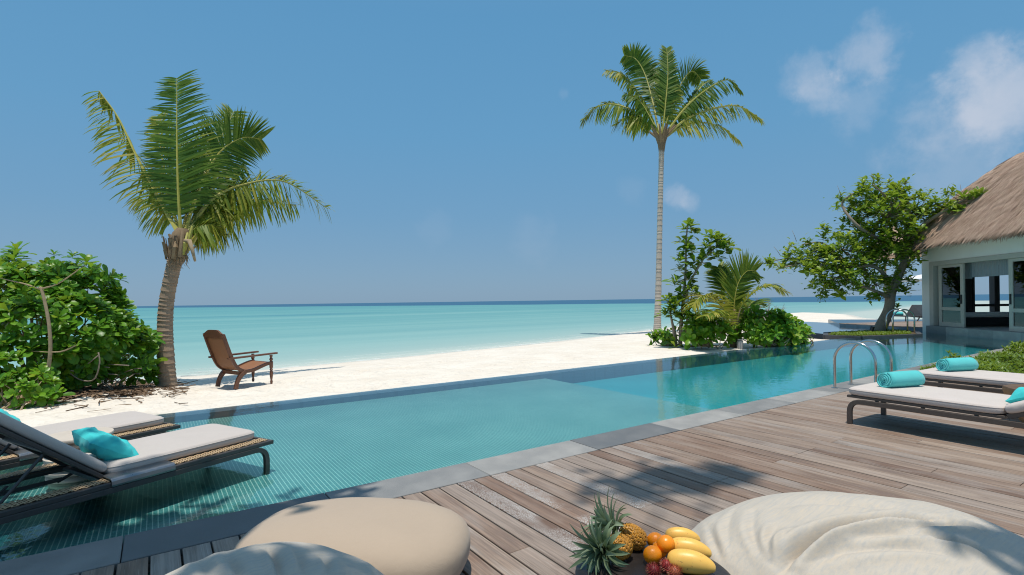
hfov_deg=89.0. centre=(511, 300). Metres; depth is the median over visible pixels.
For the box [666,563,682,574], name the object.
rambutan
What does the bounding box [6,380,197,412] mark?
fallen litter
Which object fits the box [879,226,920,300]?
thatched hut
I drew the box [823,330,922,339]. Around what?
planter island
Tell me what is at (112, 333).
sea lettuce bush
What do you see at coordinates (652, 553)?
orange
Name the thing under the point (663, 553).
orange
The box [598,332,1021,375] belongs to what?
pool water
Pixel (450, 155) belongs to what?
sky
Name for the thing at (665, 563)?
rambutan
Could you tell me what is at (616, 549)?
pineapple
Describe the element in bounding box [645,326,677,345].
sea lettuce bush
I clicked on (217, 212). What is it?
coconut palm
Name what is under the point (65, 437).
ribbed stool
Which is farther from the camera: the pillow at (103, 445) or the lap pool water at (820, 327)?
the lap pool water at (820, 327)
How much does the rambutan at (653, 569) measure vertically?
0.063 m
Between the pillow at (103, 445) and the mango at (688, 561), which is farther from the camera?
the pillow at (103, 445)
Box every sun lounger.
[0,411,180,470]
[0,412,273,524]
[847,382,1023,428]
[890,305,921,321]
[918,367,1023,393]
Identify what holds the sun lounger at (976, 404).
on the deck
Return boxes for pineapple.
[569,516,632,574]
[577,485,647,550]
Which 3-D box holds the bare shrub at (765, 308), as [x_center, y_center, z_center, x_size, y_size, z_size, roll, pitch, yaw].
[9.029,0.392,19.406,2.004,1.181,1.529,-1,0,-9]
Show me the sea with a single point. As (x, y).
(292, 335)
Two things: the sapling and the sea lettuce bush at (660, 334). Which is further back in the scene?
the sea lettuce bush at (660, 334)
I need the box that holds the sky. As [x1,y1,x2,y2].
[0,0,1023,305]
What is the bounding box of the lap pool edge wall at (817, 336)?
[808,333,822,338]
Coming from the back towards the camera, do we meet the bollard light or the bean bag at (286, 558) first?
the bollard light
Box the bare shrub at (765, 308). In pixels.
[741,297,784,319]
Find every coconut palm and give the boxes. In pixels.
[81,69,331,386]
[579,43,765,331]
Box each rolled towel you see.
[877,370,924,387]
[936,357,978,370]
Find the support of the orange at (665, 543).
on the orange at (663, 553)
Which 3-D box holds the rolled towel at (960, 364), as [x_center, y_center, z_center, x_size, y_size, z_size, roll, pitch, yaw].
[6.045,0.861,7.080,0.484,0.189,0.210,-1,0,-9]
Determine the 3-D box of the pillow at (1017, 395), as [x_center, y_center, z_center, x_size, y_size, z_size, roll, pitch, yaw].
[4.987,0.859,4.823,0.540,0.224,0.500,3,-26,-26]
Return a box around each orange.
[643,545,661,563]
[647,532,660,545]
[652,541,666,557]
[656,535,674,552]
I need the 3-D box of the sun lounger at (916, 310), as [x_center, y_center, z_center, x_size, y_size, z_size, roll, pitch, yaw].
[20.630,0.742,27.040,2.842,1.090,0.937,-1,0,-8]
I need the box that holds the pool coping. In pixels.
[0,349,1019,574]
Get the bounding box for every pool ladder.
[831,339,892,387]
[886,309,915,332]
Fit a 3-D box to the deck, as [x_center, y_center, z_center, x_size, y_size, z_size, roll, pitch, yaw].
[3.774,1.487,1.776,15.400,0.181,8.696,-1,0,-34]
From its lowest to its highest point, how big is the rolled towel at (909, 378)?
0.189 m
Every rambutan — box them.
[646,561,661,574]
[660,557,670,572]
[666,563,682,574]
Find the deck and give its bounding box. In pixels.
[73,381,1023,574]
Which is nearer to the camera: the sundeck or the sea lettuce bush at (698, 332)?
the sea lettuce bush at (698, 332)
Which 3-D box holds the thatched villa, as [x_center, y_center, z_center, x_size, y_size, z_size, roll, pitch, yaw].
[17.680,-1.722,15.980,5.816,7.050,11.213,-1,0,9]
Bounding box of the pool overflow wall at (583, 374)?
[157,352,773,422]
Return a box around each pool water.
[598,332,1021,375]
[799,321,922,333]
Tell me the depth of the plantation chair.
9.76 m
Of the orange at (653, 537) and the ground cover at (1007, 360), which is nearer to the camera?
the orange at (653, 537)
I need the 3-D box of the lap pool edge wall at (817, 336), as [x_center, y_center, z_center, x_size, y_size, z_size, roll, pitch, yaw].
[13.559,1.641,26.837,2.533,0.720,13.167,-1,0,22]
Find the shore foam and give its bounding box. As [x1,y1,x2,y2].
[117,330,645,379]
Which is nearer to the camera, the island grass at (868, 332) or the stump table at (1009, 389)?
the stump table at (1009, 389)
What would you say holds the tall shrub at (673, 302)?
on the beach
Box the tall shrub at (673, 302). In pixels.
[654,217,741,348]
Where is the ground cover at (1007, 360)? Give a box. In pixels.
[916,340,1023,373]
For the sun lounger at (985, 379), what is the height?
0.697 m
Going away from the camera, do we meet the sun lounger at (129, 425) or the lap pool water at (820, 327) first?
the sun lounger at (129, 425)
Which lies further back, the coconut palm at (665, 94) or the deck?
the coconut palm at (665, 94)
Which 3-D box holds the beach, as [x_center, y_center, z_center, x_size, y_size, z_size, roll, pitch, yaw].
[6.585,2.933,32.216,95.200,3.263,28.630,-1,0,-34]
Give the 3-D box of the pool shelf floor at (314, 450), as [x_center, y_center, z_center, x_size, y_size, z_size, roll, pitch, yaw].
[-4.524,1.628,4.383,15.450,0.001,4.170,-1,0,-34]
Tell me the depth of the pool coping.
4.01 m
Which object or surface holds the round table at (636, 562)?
on the deck
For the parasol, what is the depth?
29.69 m
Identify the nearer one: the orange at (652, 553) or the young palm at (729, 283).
the orange at (652, 553)
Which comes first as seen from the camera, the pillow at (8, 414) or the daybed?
the pillow at (8, 414)
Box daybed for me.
[966,312,1008,325]
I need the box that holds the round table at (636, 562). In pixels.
[575,541,729,574]
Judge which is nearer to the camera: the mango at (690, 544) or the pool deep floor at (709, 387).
the mango at (690, 544)
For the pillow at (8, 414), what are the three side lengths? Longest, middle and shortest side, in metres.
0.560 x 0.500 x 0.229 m
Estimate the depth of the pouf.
2.58 m
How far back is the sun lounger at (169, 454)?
3.96 m
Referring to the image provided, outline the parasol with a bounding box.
[902,274,921,281]
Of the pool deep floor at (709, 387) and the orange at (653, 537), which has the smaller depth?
the orange at (653, 537)
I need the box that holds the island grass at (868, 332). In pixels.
[831,329,910,335]
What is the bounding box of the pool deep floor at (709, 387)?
[573,354,932,409]
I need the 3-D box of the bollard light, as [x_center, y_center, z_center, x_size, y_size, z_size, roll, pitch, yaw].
[6.959,1.313,15.900,0.200,0.300,0.200,-1,0,-34]
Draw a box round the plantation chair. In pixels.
[203,330,277,388]
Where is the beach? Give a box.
[0,312,866,426]
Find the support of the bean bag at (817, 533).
on the deck
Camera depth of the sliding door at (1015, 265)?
16.35 m
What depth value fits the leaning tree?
20.57 m
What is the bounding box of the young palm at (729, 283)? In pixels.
[682,248,792,347]
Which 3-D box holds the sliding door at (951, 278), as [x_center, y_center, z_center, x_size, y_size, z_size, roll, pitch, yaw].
[16.269,-0.195,19.308,0.090,2.305,1.360,-1,0,9]
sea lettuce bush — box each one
[0,241,167,399]
[0,358,75,409]
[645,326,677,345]
[679,311,740,349]
[734,303,811,347]
[789,326,814,343]
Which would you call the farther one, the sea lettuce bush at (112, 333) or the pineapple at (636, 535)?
the sea lettuce bush at (112, 333)
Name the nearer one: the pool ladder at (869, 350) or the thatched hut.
the pool ladder at (869, 350)
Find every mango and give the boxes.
[665,527,699,540]
[667,549,715,573]
[673,537,711,557]
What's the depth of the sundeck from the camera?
25.46 m
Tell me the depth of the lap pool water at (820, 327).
24.16 m
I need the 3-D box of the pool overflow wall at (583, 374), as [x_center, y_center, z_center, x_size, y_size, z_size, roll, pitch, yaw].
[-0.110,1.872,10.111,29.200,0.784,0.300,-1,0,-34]
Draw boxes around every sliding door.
[938,263,965,327]
[1008,257,1023,331]
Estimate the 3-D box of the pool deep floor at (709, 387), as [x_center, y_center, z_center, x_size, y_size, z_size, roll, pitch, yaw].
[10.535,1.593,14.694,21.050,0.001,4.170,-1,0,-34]
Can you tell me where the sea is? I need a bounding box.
[0,294,1008,380]
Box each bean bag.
[165,542,383,574]
[692,491,1023,574]
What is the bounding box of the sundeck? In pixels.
[828,319,922,330]
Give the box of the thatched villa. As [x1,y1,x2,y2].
[904,152,1023,341]
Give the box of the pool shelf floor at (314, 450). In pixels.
[0,378,712,561]
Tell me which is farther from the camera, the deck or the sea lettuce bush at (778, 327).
the sea lettuce bush at (778, 327)
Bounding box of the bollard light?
[737,339,743,348]
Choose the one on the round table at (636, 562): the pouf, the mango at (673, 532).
the mango at (673, 532)
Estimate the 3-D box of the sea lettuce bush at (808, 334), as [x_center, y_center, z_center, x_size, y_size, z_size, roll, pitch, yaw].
[9.008,1.141,16.683,1.878,0.808,0.834,-1,0,-34]
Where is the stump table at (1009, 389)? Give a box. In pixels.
[1002,384,1023,421]
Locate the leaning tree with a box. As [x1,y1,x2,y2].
[760,173,987,330]
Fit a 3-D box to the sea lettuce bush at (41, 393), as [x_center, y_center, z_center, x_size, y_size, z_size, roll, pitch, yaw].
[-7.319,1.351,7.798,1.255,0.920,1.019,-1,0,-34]
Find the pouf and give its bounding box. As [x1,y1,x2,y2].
[234,497,469,574]
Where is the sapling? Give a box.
[0,249,104,383]
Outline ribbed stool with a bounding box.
[42,427,113,489]
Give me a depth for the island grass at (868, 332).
19.41 m
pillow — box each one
[0,408,20,421]
[72,427,138,460]
[1005,387,1023,402]
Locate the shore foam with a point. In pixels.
(441, 352)

